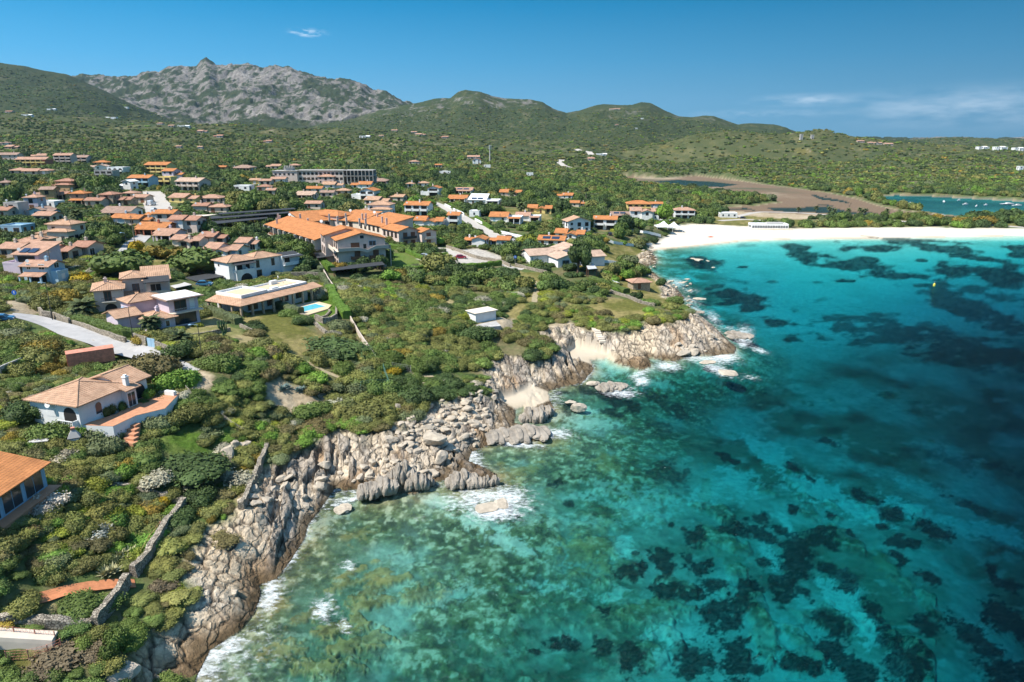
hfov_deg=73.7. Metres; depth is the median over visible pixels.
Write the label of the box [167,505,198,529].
shrub
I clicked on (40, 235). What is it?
house
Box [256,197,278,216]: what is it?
tree
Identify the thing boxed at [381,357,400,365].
shrub
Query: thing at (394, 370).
shrub
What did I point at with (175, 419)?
shrub
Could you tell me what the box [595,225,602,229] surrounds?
window
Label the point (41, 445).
shrub
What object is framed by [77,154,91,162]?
house
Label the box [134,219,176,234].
house
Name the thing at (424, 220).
house
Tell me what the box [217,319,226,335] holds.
cactus
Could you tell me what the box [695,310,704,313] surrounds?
sea rock
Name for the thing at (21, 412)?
shrub
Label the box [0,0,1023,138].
sky
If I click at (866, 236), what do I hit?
sea rock
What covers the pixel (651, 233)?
white wall
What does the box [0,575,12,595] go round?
shrub
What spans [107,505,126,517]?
shrub
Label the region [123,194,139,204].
house
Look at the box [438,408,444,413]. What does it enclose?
boulder
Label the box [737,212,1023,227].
beach road
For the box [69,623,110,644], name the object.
shrub
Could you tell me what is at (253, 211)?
parking shelter
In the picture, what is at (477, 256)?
stone wall
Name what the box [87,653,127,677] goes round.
shrub
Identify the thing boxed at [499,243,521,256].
tree
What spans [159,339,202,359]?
shrub
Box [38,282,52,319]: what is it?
street lamp
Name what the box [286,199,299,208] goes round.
tree
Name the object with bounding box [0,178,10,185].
house
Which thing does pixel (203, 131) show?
house
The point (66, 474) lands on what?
shrub
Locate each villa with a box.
[22,364,179,447]
[205,275,322,316]
[521,241,606,267]
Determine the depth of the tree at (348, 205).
336.70 m
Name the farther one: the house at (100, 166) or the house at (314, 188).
the house at (100, 166)
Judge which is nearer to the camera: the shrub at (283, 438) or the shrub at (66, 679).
the shrub at (66, 679)
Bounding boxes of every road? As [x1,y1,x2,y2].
[8,313,199,370]
[118,234,150,251]
[142,191,171,211]
[436,202,498,237]
[719,219,762,220]
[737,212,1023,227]
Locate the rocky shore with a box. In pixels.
[130,250,735,681]
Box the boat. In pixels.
[999,202,1013,204]
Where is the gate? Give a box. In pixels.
[147,338,154,346]
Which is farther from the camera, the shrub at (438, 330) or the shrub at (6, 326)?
the shrub at (438, 330)
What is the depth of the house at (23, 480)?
79.44 m
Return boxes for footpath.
[306,361,339,377]
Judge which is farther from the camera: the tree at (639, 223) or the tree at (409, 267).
the tree at (639, 223)
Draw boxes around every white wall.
[445,204,463,214]
[501,231,522,236]
[609,240,633,245]
[631,229,660,236]
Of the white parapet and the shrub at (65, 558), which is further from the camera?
the shrub at (65, 558)
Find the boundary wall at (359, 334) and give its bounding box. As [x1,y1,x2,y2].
[350,316,372,351]
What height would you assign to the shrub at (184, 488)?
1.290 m
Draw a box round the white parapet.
[0,627,57,649]
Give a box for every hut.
[465,306,497,322]
[625,278,652,291]
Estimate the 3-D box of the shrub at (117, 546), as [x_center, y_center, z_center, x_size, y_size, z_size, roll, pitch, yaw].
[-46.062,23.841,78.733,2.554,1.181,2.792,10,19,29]
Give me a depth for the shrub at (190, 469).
94.77 m
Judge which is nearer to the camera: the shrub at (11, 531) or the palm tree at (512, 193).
the shrub at (11, 531)
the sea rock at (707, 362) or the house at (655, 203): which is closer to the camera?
the sea rock at (707, 362)
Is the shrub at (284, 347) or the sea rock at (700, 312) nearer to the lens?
the shrub at (284, 347)
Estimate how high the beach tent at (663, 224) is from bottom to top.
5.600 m
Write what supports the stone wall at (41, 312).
on the ground
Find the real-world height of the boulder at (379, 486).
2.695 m
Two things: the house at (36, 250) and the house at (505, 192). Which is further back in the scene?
the house at (505, 192)
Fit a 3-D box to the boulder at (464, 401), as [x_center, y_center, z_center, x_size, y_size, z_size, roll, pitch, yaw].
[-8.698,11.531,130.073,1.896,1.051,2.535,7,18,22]
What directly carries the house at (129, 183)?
on the ground
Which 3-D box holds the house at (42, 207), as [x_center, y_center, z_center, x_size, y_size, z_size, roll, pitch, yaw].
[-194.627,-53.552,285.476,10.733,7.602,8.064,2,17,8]
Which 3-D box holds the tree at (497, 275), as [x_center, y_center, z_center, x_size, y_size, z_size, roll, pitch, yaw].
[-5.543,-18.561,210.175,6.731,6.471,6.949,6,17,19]
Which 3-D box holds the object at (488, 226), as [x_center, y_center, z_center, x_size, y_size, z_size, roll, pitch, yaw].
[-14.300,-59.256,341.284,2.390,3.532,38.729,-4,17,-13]
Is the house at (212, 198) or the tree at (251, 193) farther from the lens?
the house at (212, 198)
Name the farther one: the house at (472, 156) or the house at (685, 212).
the house at (472, 156)
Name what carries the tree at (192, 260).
on the ground
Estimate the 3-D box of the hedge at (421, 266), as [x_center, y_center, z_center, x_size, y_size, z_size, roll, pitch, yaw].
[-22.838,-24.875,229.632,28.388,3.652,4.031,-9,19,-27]
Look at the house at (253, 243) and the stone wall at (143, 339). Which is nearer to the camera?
the stone wall at (143, 339)
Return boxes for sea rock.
[334,505,348,514]
[340,503,351,511]
[404,472,429,491]
[423,473,434,485]
[445,468,477,489]
[466,476,486,489]
[475,502,498,512]
[482,474,492,486]
[485,427,508,444]
[488,475,499,485]
[494,497,508,508]
[505,423,550,444]
[518,406,548,423]
[540,405,554,416]
[565,400,576,404]
[570,403,586,411]
[586,381,599,384]
[595,381,622,392]
[614,382,627,389]
[677,349,690,355]
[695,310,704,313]
[699,360,715,363]
[718,369,737,376]
[724,330,739,334]
[726,332,753,339]
[860,235,878,237]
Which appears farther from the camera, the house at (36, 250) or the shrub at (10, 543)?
the house at (36, 250)
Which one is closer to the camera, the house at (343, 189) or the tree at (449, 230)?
the tree at (449, 230)
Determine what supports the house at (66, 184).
on the ground
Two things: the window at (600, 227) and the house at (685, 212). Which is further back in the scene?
the house at (685, 212)
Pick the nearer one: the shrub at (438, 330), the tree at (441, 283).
the shrub at (438, 330)
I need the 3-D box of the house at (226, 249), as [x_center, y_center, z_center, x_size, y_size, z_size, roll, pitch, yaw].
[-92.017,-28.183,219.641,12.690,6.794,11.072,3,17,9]
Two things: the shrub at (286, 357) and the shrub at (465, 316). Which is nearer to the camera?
the shrub at (286, 357)
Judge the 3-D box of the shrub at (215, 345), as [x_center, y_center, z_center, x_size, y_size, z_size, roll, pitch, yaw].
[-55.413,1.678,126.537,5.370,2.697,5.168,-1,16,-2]
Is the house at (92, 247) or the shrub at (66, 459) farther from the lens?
the house at (92, 247)
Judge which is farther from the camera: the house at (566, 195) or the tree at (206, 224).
the house at (566, 195)
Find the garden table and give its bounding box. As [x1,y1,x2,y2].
[28,438,48,442]
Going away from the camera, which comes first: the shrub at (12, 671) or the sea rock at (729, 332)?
the shrub at (12, 671)
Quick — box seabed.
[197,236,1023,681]
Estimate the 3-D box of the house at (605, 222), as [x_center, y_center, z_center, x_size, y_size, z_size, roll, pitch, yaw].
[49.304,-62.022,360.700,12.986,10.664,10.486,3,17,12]
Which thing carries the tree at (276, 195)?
on the ground
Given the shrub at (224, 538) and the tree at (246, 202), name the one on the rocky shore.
the shrub at (224, 538)
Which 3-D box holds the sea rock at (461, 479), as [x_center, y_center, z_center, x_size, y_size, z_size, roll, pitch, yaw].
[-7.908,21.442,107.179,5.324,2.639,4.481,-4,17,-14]
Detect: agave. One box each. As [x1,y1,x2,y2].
[96,563,111,577]
[101,561,122,577]
[115,548,130,555]
[277,384,286,390]
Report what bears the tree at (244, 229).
on the ground
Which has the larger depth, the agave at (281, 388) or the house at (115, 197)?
the house at (115, 197)
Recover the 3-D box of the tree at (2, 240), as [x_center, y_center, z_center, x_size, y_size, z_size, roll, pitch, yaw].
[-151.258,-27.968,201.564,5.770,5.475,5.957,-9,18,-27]
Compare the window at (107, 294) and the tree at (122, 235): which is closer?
the window at (107, 294)
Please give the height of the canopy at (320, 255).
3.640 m
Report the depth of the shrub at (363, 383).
127.28 m
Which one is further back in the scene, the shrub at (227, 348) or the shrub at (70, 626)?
the shrub at (227, 348)
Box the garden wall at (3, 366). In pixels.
[0,357,22,373]
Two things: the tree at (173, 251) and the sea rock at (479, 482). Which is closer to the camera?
the sea rock at (479, 482)
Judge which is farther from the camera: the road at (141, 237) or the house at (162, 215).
the house at (162, 215)
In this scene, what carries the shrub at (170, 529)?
on the ground
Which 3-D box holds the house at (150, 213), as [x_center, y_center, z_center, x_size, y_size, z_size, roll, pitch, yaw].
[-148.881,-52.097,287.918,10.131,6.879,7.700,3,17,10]
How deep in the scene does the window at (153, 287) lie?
161.00 m
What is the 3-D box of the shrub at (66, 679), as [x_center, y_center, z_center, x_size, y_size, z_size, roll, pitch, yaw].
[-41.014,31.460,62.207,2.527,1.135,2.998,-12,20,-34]
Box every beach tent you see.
[654,221,672,231]
[666,222,682,227]
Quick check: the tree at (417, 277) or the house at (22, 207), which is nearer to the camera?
the tree at (417, 277)
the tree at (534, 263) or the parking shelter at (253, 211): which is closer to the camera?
the tree at (534, 263)
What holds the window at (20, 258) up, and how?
in the house at (36, 250)
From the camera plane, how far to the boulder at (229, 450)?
102.64 m
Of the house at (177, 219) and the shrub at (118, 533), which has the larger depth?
the house at (177, 219)
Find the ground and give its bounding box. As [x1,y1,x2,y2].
[0,114,1023,681]
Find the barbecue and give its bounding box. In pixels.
[67,426,80,440]
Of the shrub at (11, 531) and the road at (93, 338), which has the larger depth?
the road at (93, 338)
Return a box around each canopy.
[314,252,333,259]
[330,262,384,276]
[586,264,596,276]
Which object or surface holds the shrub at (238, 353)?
on the ground
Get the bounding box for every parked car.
[0,313,15,320]
[195,280,212,285]
[455,254,466,258]
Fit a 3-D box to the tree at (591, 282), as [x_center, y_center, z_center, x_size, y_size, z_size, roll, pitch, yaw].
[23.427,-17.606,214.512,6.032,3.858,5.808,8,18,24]
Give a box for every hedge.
[69,313,140,337]
[201,302,242,324]
[271,269,320,275]
[275,300,303,313]
[316,252,335,272]
[316,264,324,271]
[318,272,330,287]
[325,284,351,318]
[389,243,410,249]
[403,262,472,268]
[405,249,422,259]
[465,260,501,267]
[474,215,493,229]
[588,276,629,293]
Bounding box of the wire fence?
[0,626,56,641]
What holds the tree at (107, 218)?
on the ground
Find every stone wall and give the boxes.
[0,611,91,629]
[37,307,52,318]
[52,312,70,323]
[71,320,126,342]
[90,573,131,625]
[108,481,184,501]
[129,497,187,577]
[133,333,146,345]
[154,341,167,350]
[190,328,230,335]
[238,443,268,509]
[239,324,251,329]
[291,272,317,275]
[300,313,327,332]
[314,306,337,323]
[314,309,330,318]
[446,245,510,266]
[515,263,545,272]
[596,283,654,305]
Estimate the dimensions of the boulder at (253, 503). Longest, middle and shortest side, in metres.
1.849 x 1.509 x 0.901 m
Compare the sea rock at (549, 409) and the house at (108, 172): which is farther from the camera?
the house at (108, 172)
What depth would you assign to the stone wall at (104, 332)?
134.27 m
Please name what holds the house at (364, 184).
on the ground
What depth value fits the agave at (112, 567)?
75.56 m
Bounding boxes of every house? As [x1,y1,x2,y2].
[0,141,11,144]
[0,151,24,159]
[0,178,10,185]
[0,204,15,215]
[0,223,35,232]
[0,238,29,257]
[0,451,61,528]
[2,241,62,273]
[3,145,19,148]
[3,199,29,215]
[9,167,54,173]
[14,157,53,165]
[17,231,58,240]
[17,255,68,283]
[19,234,53,242]
[21,191,46,207]
[28,204,60,214]
[30,153,46,156]
[31,211,64,220]
[33,186,60,199]
[34,216,86,243]
[46,200,64,206]
[52,152,76,162]
[52,178,79,190]
[57,189,70,199]
[59,242,84,259]
[67,188,93,204]
[72,236,105,254]
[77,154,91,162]
[83,195,108,205]
[89,264,170,311]
[90,163,109,169]
[93,159,110,164]
[94,170,119,176]
[97,191,126,205]
[100,203,142,215]
[101,290,203,330]
[107,167,130,173]
[111,210,132,223]
[119,179,138,189]
[122,188,141,195]
[122,214,155,224]
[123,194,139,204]
[127,173,158,186]
[133,194,153,202]
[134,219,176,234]
[144,161,176,173]
[144,209,155,217]
[152,206,183,221]
[152,224,187,240]
[158,176,177,184]
[161,168,186,177]
[166,215,188,228]
[167,193,201,202]
[169,234,208,248]
[174,176,211,190]
[182,212,206,233]
[191,200,213,211]
[197,130,207,132]
[197,228,230,242]
[201,194,225,202]
[202,242,250,255]
[207,201,230,212]
[210,251,302,280]
[213,134,223,137]
[219,164,228,169]
[232,164,256,170]
[233,237,262,250]
[234,185,254,190]
[249,176,261,183]
[255,182,272,190]
[258,178,273,184]
[264,186,277,193]
[265,164,281,168]
[270,175,288,182]
[290,164,300,167]
[296,189,318,198]
[304,200,325,208]
[306,184,324,191]
[316,173,335,183]
[319,188,336,196]
[322,181,345,188]
[336,186,351,193]
[348,178,359,184]
[350,180,374,187]
[351,187,380,199]
[360,201,395,213]
[363,194,391,203]
[377,177,388,183]
[389,192,407,200]
[403,199,433,215]
[405,182,414,186]
[408,160,419,163]
[413,215,446,225]
[417,181,429,186]
[420,184,442,195]
[445,211,462,225]
[448,193,468,202]
[455,187,474,193]
[464,234,489,246]
[467,154,479,158]
[468,193,501,204]
[469,209,480,216]
[472,157,481,163]
[488,211,522,223]
[489,233,513,244]
[499,188,522,195]
[515,210,540,221]
[527,204,552,213]
[537,232,567,244]
[554,227,586,238]
[556,191,573,198]
[562,215,590,230]
[570,200,584,206]
[593,213,618,229]
[610,211,629,217]
[625,200,651,209]
[629,206,658,219]
[649,200,663,207]
[673,205,695,218]
[718,212,737,217]
[867,142,881,144]
[975,146,989,149]
[992,146,1007,149]
[1011,147,1023,150]
[1016,166,1023,169]
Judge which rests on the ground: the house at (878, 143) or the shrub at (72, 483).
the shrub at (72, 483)
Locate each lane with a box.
[439,248,477,262]
[502,264,523,269]
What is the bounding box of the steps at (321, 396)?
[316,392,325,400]
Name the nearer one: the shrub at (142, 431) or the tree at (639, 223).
the shrub at (142, 431)
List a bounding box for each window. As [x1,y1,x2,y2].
[0,484,23,515]
[17,256,34,261]
[23,471,44,499]
[38,264,44,269]
[46,406,55,416]
[95,402,102,414]
[103,291,111,300]
[132,283,139,292]
[150,283,161,290]
[165,320,170,326]
[173,299,186,310]
[175,311,196,324]
[189,298,194,308]
[249,244,255,249]
[351,242,359,247]
[369,240,375,245]
[373,250,378,254]
[421,211,426,215]
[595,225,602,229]
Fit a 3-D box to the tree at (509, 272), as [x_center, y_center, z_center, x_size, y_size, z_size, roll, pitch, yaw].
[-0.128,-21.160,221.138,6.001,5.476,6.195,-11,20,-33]
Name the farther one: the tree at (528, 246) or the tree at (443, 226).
the tree at (443, 226)
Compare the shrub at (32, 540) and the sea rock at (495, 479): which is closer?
the shrub at (32, 540)
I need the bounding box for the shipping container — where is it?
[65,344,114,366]
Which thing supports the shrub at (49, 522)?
on the ground
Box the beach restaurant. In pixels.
[748,222,792,229]
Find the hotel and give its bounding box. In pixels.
[263,209,436,266]
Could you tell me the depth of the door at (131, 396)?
103.83 m
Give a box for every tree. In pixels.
[0,184,24,199]
[0,237,8,244]
[19,230,35,236]
[27,185,40,193]
[31,218,50,227]
[34,224,47,231]
[61,237,78,243]
[65,296,99,314]
[68,210,84,219]
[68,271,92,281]
[74,175,91,187]
[79,234,96,240]
[84,226,99,235]
[84,248,154,276]
[85,220,101,227]
[86,217,102,221]
[93,184,112,189]
[94,173,114,186]
[99,224,122,235]
[100,215,113,222]
[105,233,121,245]
[107,222,123,227]
[120,229,126,237]
[128,239,144,251]
[138,313,162,330]
[139,245,170,257]
[155,246,183,259]
[160,246,222,274]
[168,328,190,341]
[200,220,216,229]
[210,225,222,231]
[221,227,239,237]
[225,190,245,202]
[229,188,244,191]
[232,222,248,229]
[236,192,260,210]
[237,191,257,200]
[239,224,257,233]
[249,248,273,252]
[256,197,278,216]
[257,225,270,232]
[258,237,272,248]
[265,193,282,199]
[270,234,286,241]
[273,244,291,250]
[278,199,291,215]
[279,192,289,199]
[281,241,293,247]
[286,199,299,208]
[292,238,316,256]
[292,263,311,271]
[297,256,314,265]
[311,258,319,269]
[332,262,347,271]
[337,202,359,209]
[355,256,371,263]
[370,255,388,268]
[380,269,401,281]
[386,249,394,263]
[391,267,408,280]
[395,266,413,269]
[406,267,428,282]
[418,252,457,271]
[423,275,444,283]
[431,281,447,285]
[434,268,451,275]
[436,224,448,229]
[443,228,454,232]
[444,261,462,270]
[448,274,466,284]
[451,269,464,275]
[462,264,478,270]
[475,267,499,280]
[481,265,496,270]
[484,277,498,285]
[487,202,502,213]
[487,271,503,279]
[490,275,506,283]
[491,244,502,252]
[496,266,508,272]
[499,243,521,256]
[499,279,520,290]
[503,267,520,275]
[507,240,522,247]
[509,190,515,195]
[514,276,531,288]
[516,202,525,210]
[521,244,535,248]
[522,189,536,200]
[522,238,535,244]
[527,258,545,267]
[534,244,549,247]
[535,279,551,290]
[539,275,551,280]
[542,271,557,277]
[549,276,567,289]
[561,263,576,270]
[570,240,583,244]
[580,215,595,226]
[581,279,595,285]
[597,282,611,290]
[603,262,621,273]
[617,213,634,230]
[617,268,634,280]
[621,255,638,263]
[630,237,646,245]
[633,265,647,272]
[634,217,647,228]
[655,204,673,219]
[951,216,970,220]
[1002,209,1022,215]
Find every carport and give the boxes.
[171,282,191,290]
[185,273,223,281]
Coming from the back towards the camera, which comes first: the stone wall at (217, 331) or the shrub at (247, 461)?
the stone wall at (217, 331)
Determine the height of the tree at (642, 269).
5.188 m
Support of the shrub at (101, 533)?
on the ground
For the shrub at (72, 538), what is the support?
on the ground
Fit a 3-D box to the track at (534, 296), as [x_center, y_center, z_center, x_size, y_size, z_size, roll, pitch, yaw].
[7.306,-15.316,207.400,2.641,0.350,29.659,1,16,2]
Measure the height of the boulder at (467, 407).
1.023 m
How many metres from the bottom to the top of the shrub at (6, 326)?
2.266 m
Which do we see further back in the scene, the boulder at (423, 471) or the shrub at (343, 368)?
the shrub at (343, 368)
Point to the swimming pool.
(312, 307)
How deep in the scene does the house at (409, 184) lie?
538.52 m
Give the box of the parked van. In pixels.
[147,200,155,204]
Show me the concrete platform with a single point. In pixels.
(495, 325)
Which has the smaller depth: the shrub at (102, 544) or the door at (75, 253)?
the shrub at (102, 544)
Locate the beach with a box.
[500,223,1023,410]
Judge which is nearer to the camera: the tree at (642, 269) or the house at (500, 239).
the tree at (642, 269)
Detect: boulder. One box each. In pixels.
[105,660,141,681]
[220,445,233,458]
[230,439,238,446]
[231,589,237,595]
[239,440,250,445]
[248,500,261,506]
[249,493,258,499]
[252,484,259,491]
[261,496,271,502]
[275,474,286,482]
[280,481,290,489]
[283,474,292,480]
[300,502,308,508]
[301,494,307,500]
[315,476,327,481]
[315,481,325,489]
[317,461,330,468]
[356,473,363,480]
[356,476,398,500]
[360,464,367,468]
[365,469,373,477]
[365,476,374,480]
[368,459,375,465]
[384,435,392,443]
[384,470,401,487]
[392,459,416,485]
[397,441,406,448]
[406,415,416,424]
[413,447,422,453]
[417,469,429,474]
[419,417,430,423]
[420,424,433,429]
[423,431,446,444]
[426,469,435,474]
[431,471,438,477]
[435,419,442,424]
[435,450,447,464]
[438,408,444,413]
[439,427,449,431]
[444,445,452,450]
[446,415,456,420]
[452,447,458,452]
[458,433,469,440]
[459,415,467,421]
[460,398,470,404]
[461,405,472,410]
[467,419,479,424]
[470,423,481,428]
[473,414,480,419]
[481,413,489,417]
[690,348,698,355]
[708,333,715,337]
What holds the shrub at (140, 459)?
on the ground
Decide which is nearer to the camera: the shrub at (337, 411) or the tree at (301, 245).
the shrub at (337, 411)
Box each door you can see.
[62,252,68,259]
[72,250,78,258]
[89,247,94,254]
[126,390,136,406]
[193,241,198,247]
[248,303,257,310]
[257,269,262,277]
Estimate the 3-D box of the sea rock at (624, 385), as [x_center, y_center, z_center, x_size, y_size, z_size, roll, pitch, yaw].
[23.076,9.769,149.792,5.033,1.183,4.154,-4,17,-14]
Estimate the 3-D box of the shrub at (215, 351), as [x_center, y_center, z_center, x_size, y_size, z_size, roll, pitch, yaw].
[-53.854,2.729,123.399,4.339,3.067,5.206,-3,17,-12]
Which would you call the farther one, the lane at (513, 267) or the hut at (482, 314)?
the lane at (513, 267)
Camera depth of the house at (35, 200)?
307.42 m
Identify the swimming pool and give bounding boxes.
[296,301,331,315]
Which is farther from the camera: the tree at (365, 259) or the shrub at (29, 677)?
the tree at (365, 259)
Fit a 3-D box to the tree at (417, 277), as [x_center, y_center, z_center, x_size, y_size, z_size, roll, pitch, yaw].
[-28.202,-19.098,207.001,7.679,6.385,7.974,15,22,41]
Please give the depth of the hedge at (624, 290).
216.89 m
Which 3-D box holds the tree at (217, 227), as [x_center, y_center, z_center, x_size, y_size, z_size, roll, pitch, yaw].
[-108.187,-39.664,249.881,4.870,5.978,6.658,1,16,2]
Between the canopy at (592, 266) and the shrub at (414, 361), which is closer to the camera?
the shrub at (414, 361)
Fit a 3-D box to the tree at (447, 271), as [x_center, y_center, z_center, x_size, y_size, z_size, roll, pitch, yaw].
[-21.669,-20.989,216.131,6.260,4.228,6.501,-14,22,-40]
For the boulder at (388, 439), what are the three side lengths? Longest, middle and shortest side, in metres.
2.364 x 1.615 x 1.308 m
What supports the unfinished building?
on the ground
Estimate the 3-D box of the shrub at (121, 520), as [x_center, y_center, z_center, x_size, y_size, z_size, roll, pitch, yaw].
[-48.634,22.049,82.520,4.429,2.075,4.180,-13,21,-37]
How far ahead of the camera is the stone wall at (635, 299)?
203.63 m
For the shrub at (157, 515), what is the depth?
86.52 m
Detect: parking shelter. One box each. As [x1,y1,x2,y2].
[210,211,289,226]
[212,215,267,226]
[218,208,294,219]
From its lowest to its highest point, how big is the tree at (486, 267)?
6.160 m
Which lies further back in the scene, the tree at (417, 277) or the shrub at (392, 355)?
the tree at (417, 277)
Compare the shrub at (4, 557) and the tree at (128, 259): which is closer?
the shrub at (4, 557)
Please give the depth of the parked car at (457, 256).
247.82 m
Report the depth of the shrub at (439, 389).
130.65 m
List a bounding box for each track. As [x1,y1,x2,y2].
[532,281,538,301]
[557,159,568,167]
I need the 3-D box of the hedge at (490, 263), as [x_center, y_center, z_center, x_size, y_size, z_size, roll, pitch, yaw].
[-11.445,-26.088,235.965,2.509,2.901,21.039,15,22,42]
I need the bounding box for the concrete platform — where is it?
[476,321,500,329]
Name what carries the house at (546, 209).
on the ground
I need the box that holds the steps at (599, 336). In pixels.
[591,327,605,342]
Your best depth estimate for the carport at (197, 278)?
191.22 m
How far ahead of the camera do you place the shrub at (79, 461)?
90.15 m
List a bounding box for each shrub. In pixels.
[0,321,13,329]
[0,327,24,335]
[0,334,36,341]
[0,338,23,349]
[0,398,42,424]
[0,526,6,536]
[0,528,16,540]
[0,534,25,554]
[0,550,15,562]
[0,553,21,571]
[0,566,4,576]
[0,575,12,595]
[0,588,43,620]
[0,663,23,681]
[2,334,38,340]
[4,638,61,661]
[5,320,31,330]
[8,514,38,530]
[11,669,41,681]
[14,526,38,539]
[17,442,47,451]
[17,451,31,457]
[21,523,42,534]
[21,533,36,543]
[21,638,87,681]
[22,449,47,459]
[23,419,71,443]
[25,540,66,559]
[27,293,66,310]
[27,490,71,504]
[28,498,59,518]
[33,502,64,520]
[33,560,63,581]
[35,549,66,561]
[37,512,66,527]
[39,550,74,567]
[40,517,64,532]
[42,666,67,681]
[43,438,67,449]
[44,461,63,471]
[45,467,65,476]
[47,448,79,462]
[51,455,71,463]
[52,338,69,347]
[52,587,104,619]
[54,479,83,488]
[55,620,91,642]
[56,485,69,497]
[58,466,74,481]
[60,511,86,528]
[60,676,77,681]
[61,458,91,465]
[62,511,86,535]
[62,534,83,547]
[64,476,85,487]
[64,615,83,628]
[65,443,86,451]
[65,463,90,478]
[65,487,82,504]
[68,539,90,554]
[68,553,103,576]
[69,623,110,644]
[73,633,92,654]
[74,486,100,506]
[75,425,89,435]
[75,487,86,498]
[75,519,102,539]
[75,676,106,681]
[76,639,105,667]
[80,428,126,439]
[83,500,118,520]
[84,435,127,457]
[84,475,111,491]
[86,522,114,540]
[87,536,113,553]
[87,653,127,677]
[94,518,117,529]
[94,553,113,571]
[95,454,116,466]
[96,470,115,484]
[96,591,128,612]
[96,625,132,661]
[100,457,119,471]
[101,405,116,416]
[102,485,122,496]
[103,487,123,501]
[103,511,128,527]
[104,526,128,542]
[105,541,126,553]
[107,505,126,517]
[108,351,186,383]
[113,457,136,470]
[113,461,139,480]
[113,489,132,502]
[114,558,134,572]
[117,401,127,411]
[119,542,145,557]
[119,677,131,681]
[120,616,138,629]
[121,588,159,606]
[121,621,149,654]
[123,547,143,559]
[125,504,146,516]
[125,515,146,533]
[127,530,162,548]
[130,449,159,466]
[135,522,155,535]
[136,491,159,500]
[138,465,173,490]
[138,498,169,516]
[139,428,147,435]
[140,414,173,429]
[141,388,155,398]
[142,527,170,536]
[143,514,159,522]
[143,554,180,574]
[147,578,180,594]
[150,368,202,390]
[150,513,162,519]
[153,535,187,557]
[153,669,186,681]
[154,450,233,489]
[155,604,185,632]
[157,587,192,605]
[158,496,170,505]
[158,515,173,531]
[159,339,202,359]
[159,562,185,582]
[160,504,185,515]
[165,410,184,426]
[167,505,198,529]
[171,401,215,425]
[180,480,207,491]
[181,483,218,507]
[186,520,206,534]
[188,333,207,340]
[190,356,209,370]
[191,322,203,326]
[196,503,223,519]
[199,342,226,354]
[200,352,241,373]
[203,348,224,356]
[210,529,243,549]
[211,487,236,502]
[218,344,235,352]
[218,466,258,488]
[222,351,244,360]
[224,484,245,495]
[230,453,256,468]
[234,349,255,358]
[238,364,259,377]
[243,346,269,357]
[247,336,273,347]
[247,360,268,368]
[257,438,276,445]
[259,367,280,381]
[262,342,290,352]
[265,344,282,358]
[266,358,281,365]
[267,444,283,453]
[275,432,290,444]
[281,352,305,367]
[288,433,300,441]
[291,400,335,418]
[295,429,306,435]
[299,370,328,384]
[301,335,376,362]
[305,416,328,431]
[309,349,329,364]
[326,319,352,330]
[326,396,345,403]
[329,402,347,418]
[330,361,355,375]
[331,381,366,395]
[334,371,368,385]
[337,395,359,409]
[341,396,401,419]
[343,389,375,403]
[349,374,368,388]
[351,351,369,361]
[359,358,385,367]
[363,369,385,383]
[364,356,383,369]
[365,371,379,382]
[365,379,402,394]
[379,350,402,359]
[379,391,402,403]
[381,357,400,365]
[382,367,401,374]
[383,372,398,382]
[385,374,408,385]
[386,348,411,354]
[394,397,404,404]
[395,384,435,405]
[398,405,413,413]
[403,376,420,386]
[406,354,421,370]
[422,378,444,387]
[429,384,451,396]
[431,326,446,335]
[455,325,496,341]
[458,313,469,319]
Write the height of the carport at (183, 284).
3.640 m
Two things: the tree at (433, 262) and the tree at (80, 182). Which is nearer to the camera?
the tree at (433, 262)
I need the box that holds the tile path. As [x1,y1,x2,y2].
[37,579,135,603]
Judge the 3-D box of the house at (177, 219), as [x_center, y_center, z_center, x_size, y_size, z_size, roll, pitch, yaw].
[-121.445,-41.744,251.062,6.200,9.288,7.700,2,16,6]
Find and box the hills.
[0,57,1023,153]
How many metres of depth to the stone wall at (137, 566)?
80.12 m
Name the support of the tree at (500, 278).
on the ground
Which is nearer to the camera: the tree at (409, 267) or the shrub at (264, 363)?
the shrub at (264, 363)
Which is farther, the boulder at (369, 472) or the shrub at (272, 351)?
the shrub at (272, 351)
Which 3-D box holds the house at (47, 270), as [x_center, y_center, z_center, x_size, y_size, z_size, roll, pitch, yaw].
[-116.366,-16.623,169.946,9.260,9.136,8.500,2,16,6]
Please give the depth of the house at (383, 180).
554.84 m
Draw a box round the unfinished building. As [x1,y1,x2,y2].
[272,166,376,183]
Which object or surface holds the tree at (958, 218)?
on the ground
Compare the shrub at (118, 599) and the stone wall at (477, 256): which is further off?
the stone wall at (477, 256)
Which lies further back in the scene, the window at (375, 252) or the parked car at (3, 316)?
the window at (375, 252)

